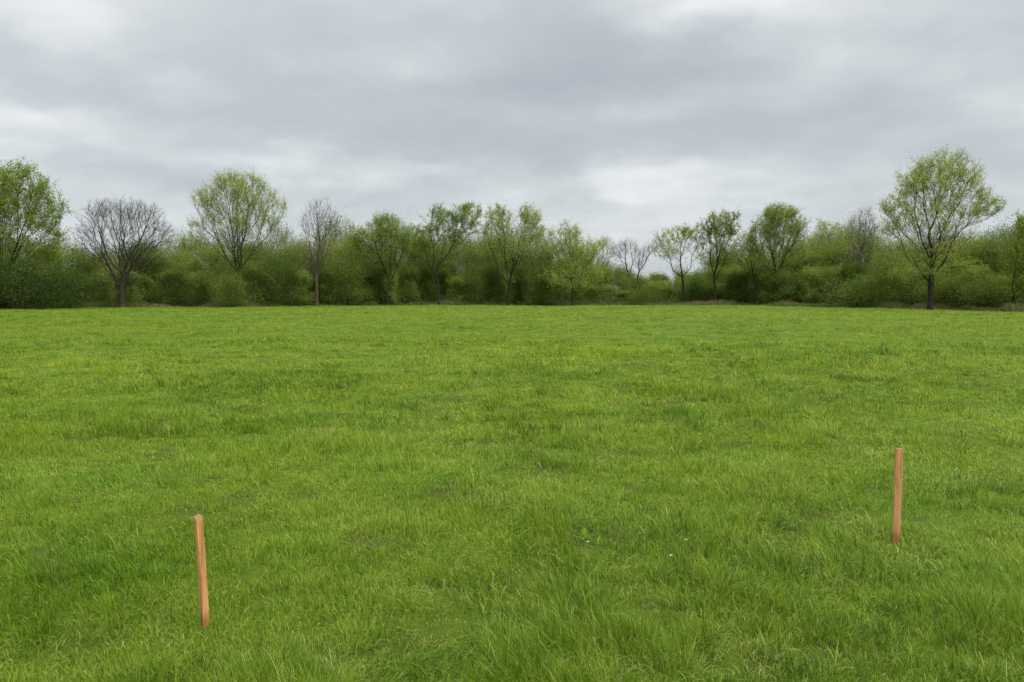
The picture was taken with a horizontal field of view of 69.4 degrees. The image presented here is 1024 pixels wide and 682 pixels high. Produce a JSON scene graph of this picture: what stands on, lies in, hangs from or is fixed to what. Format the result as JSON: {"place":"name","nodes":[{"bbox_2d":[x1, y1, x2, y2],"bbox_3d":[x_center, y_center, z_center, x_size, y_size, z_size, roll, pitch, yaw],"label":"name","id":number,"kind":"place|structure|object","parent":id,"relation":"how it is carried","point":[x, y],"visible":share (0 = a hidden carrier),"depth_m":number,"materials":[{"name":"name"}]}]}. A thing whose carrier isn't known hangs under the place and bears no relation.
{"place":"outdoors","nodes":[
{"label":"outdoors","id":0,"kind":"place"},
{"bbox_2d":[0,295,1023,681],"bbox_3d":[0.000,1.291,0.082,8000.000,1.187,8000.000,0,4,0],"label":"ground","id":1,"kind":"structure","parent":0,"point":[430,625],"depth_m":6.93,"materials":[{"name":"green plant"}]},
{"bbox_2d":[0,249,62,308],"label":"shrub","id":2,"kind":"object","parent":1,"relation":"on","point":[5,301],"visible":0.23,"depth_m":81.83,"materials":[{"name":"green plant"}]},
{"bbox_2d":[0,155,77,308],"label":"leafy tree","id":3,"kind":"object","parent":1,"relation":"on","point":[9,182],"visible":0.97,"depth_m":82.90,"materials":[{"name":"green plant"}]},
{"bbox_2d":[0,240,101,308],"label":"shrub","id":4,"kind":"object","parent":1,"relation":"on","point":[42,296],"visible":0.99,"depth_m":79.31,"materials":[{"name":"green plant"}]},
{"bbox_2d":[46,263,105,307],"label":"shrub","id":5,"kind":"object","parent":1,"relation":"on","point":[86,288],"visible":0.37,"depth_m":88.13,"materials":[{"name":"green plant"}]},
{"bbox_2d":[86,274,117,302],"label":"shrub","id":6,"kind":"object","parent":1,"relation":"on","point":[104,290],"visible":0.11,"depth_m":100.19,"materials":[{"name":"green plant"}]},
{"bbox_2d":[70,194,175,306],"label":"bare tree","id":7,"kind":"object","parent":1,"relation":"on","point":[121,282],"visible":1,"depth_m":91.11,"materials":[{"name":"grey plant"}]},
{"bbox_2d":[110,280,174,305],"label":"shrub","id":8,"kind":"object","parent":1,"relation":"on","point":[150,295],"visible":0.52,"depth_m":98.50,"materials":[{"name":"green plant"}]},
{"bbox_2d":[193,514,209,630],"bbox_3d":[-1.578,1.323,3.784,0.078,0.880,0.046,0,4,0],"label":"wooden stake","id":9,"kind":"object","parent":1,"relation":"on","point":[201,568],"visible":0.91,"depth_m":3.76,"materials":[{"name":"brown wood"}]},
{"bbox_2d":[184,256,234,305],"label":"shrub","id":10,"kind":"object","parent":1,"relation":"on","point":[204,289],"visible":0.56,"depth_m":97.57,"materials":[{"name":"green plant"}]},
{"bbox_2d":[205,266,250,306],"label":"shrub","id":11,"kind":"object","parent":1,"relation":"on","point":[230,295],"visible":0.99,"depth_m":93.93,"materials":[{"name":"green plant"}]},
{"bbox_2d":[181,165,288,295],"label":"leafy tree","id":12,"kind":"object","parent":1,"relation":"on","point":[244,218],"visible":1,"depth_m":96.80,"materials":[{"name":"green plant"}]},
{"bbox_2d":[232,251,270,302],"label":"shrub","id":13,"kind":"object","parent":1,"relation":"on","point":[244,271],"visible":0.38,"depth_m":99.98,"materials":[{"name":"green plant"}]},
{"bbox_2d":[255,236,308,305],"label":"shrub","id":14,"kind":"object","parent":1,"relation":"on","point":[273,278],"visible":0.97,"depth_m":101.34,"materials":[{"name":"green plant"}]},
{"bbox_2d":[295,197,342,305],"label":"bare tree","id":15,"kind":"object","parent":1,"relation":"on","point":[318,250],"visible":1,"depth_m":99.27,"materials":[{"name":"grey plant"}]},
{"bbox_2d":[323,245,372,304],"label":"shrub","id":16,"kind":"object","parent":1,"relation":"on","point":[345,281],"visible":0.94,"depth_m":108.05,"materials":[{"name":"green plant"}]},
{"bbox_2d":[341,211,417,304],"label":"leafy tree","id":17,"kind":"object","parent":1,"relation":"on","point":[379,235],"visible":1,"depth_m":110.95,"materials":[{"name":"green plant"}]},
{"bbox_2d":[396,260,444,301],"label":"shrub","id":18,"kind":"object","parent":1,"relation":"on","point":[418,281],"visible":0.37,"depth_m":116.34,"materials":[{"name":"green plant"}]},
{"bbox_2d":[408,200,484,304],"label":"leafy tree","id":19,"kind":"object","parent":1,"relation":"on","point":[465,208],"visible":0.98,"depth_m":112.87,"materials":[{"name":"green plant"}]},
{"bbox_2d":[455,258,492,303],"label":"shrub","id":20,"kind":"object","parent":1,"relation":"on","point":[472,283],"visible":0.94,"depth_m":116.13,"materials":[{"name":"green plant"}]},
{"bbox_2d":[0,207,1023,307],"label":"woodland","id":21,"kind":"object","parent":1,"relation":"on","point":[172,276],"visible":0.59,"depth_m":112.42,"materials":[{"name":"green plant"}]},
{"bbox_2d":[479,202,545,304],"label":"leafy tree","id":22,"kind":"object","parent":1,"relation":"on","point":[533,224],"visible":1,"depth_m":114.86,"materials":[{"name":"green plant"}]},
{"bbox_2d":[10,298,1023,311],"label":"rough grass","id":23,"kind":"structure","parent":1,"relation":"on","point":[1009,307],"depth_m":99.47,"materials":[{"name":"green plant"}]},
{"bbox_2d":[520,253,561,304],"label":"shrub","id":24,"kind":"object","parent":1,"relation":"on","point":[541,292],"visible":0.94,"depth_m":115.39,"materials":[{"name":"green plant"}]},
{"bbox_2d":[537,217,616,305],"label":"leafy tree","id":25,"kind":"object","parent":1,"relation":"on","point":[591,249],"visible":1,"depth_m":112.97,"materials":[{"name":"green plant"}]},
{"bbox_2d":[582,528,587,553],"bbox_3d":[0.472,1.313,4.815,0.040,0.201,0.016,0,4,0],"label":"broadleaf weed","id":26,"kind":"object","parent":1,"relation":"on","point":[584,531],"visible":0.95,"depth_m":4.81,"materials":[{"name":"green plant"}]},
{"bbox_2d":[595,234,619,284],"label":"bare tree","id":27,"kind":"object","parent":1,"relation":"on","point":[608,245],"visible":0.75,"depth_m":124.17,"materials":[{"name":"grey plant"}]},
{"bbox_2d":[613,238,640,284],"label":"bare tree","id":28,"kind":"object","parent":1,"relation":"on","point":[621,249],"visible":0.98,"depth_m":127.28,"materials":[{"name":"grey plant"}]},
{"bbox_2d":[619,279,673,304],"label":"shrub","id":29,"kind":"object","parent":1,"relation":"on","point":[642,294],"visible":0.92,"depth_m":115.56,"materials":[{"name":"green plant"}]},
{"bbox_2d":[634,239,658,290],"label":"bare tree","id":30,"kind":"object","parent":1,"relation":"on","point":[642,255],"visible":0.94,"depth_m":121.34,"materials":[{"name":"grey plant"}]},
{"bbox_2d":[648,222,705,302],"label":"leafy tree","id":31,"kind":"object","parent":1,"relation":"on","point":[689,234],"visible":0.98,"depth_m":113.16,"materials":[{"name":"green plant"}]},
{"bbox_2d":[680,266,721,301],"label":"shrub","id":32,"kind":"object","parent":1,"relation":"on","point":[699,284],"visible":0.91,"depth_m":115.81,"materials":[{"name":"green plant"}]},
{"bbox_2d":[692,206,741,302],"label":"leafy tree","id":33,"kind":"object","parent":1,"relation":"on","point":[729,230],"visible":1,"depth_m":111.94,"materials":[{"name":"green plant"}]},
{"bbox_2d":[721,265,751,301],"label":"shrub","id":34,"kind":"object","parent":1,"relation":"on","point":[734,281],"visible":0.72,"depth_m":113.38,"materials":[{"name":"green plant"}]},
{"bbox_2d":[733,224,769,304],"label":"leafy tree","id":35,"kind":"object","parent":1,"relation":"on","point":[747,246],"visible":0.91,"depth_m":110.30,"materials":[{"name":"green plant"}]},
{"bbox_2d":[746,202,811,291],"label":"leafy tree","id":36,"kind":"object","parent":1,"relation":"on","point":[774,224],"visible":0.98,"depth_m":108.53,"materials":[{"name":"green plant"}]},
{"bbox_2d":[773,263,831,303],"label":"shrub","id":37,"kind":"object","parent":1,"relation":"on","point":[797,280],"visible":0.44,"depth_m":106.72,"materials":[{"name":"green plant"}]},
{"bbox_2d":[805,219,854,262],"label":"leafy tree","id":38,"kind":"object","parent":1,"relation":"on","point":[815,241],"visible":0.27,"depth_m":123.84,"materials":[{"name":"plant"}]},
{"bbox_2d":[818,266,906,307],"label":"shrub","id":39,"kind":"object","parent":1,"relation":"on","point":[856,296],"visible":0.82,"depth_m":93.64,"materials":[{"name":"green plant"}]},
{"bbox_2d":[846,206,880,276],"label":"bare tree","id":40,"kind":"object","parent":1,"relation":"on","point":[862,238],"visible":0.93,"depth_m":105.05,"materials":[{"name":"brown plant"}]},
{"bbox_2d":[859,242,917,304],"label":"shrub","id":41,"kind":"object","parent":1,"relation":"on","point":[893,289],"visible":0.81,"depth_m":91.44,"materials":[{"name":"green plant"}]},
{"bbox_2d":[891,448,902,542],"bbox_3d":[2.633,1.205,5.065,0.050,0.953,0.029,0,4,7],"label":"wooden stake","id":42,"kind":"object","parent":1,"relation":"on","point":[897,494],"visible":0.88,"depth_m":5.04,"materials":[{"name":"brown wood"}]},
{"bbox_2d":[874,143,1008,309],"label":"leafy tree","id":43,"kind":"object","parent":1,"relation":"on","point":[922,177],"visible":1,"depth_m":76.91,"materials":[{"name":"green plant"}]},
{"bbox_2d":[899,262,1001,306],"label":"shrub","id":44,"kind":"object","parent":1,"relation":"on","point":[949,282],"visible":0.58,"depth_m":83.79,"materials":[{"name":"green plant"}]},
{"bbox_2d":[934,264,1023,308],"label":"shrub","id":45,"kind":"object","parent":1,"relation":"on","point":[990,293],"visible":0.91,"depth_m":78.49,"materials":[{"name":"green plant"}]},
{"bbox_2d":[998,209,1023,303],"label":"leafy tree","id":46,"kind":"object","parent":1,"relation":"on","point":[1018,262],"visible":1,"depth_m":73.57,"materials":[{"name":"green plant"}]},
{"bbox_2d":[0,0,1023,287],"label":"sky","id":47,"kind":"structure","parent":0,"point":[631,120],"materials":[{"name":"grey"}]}
]}

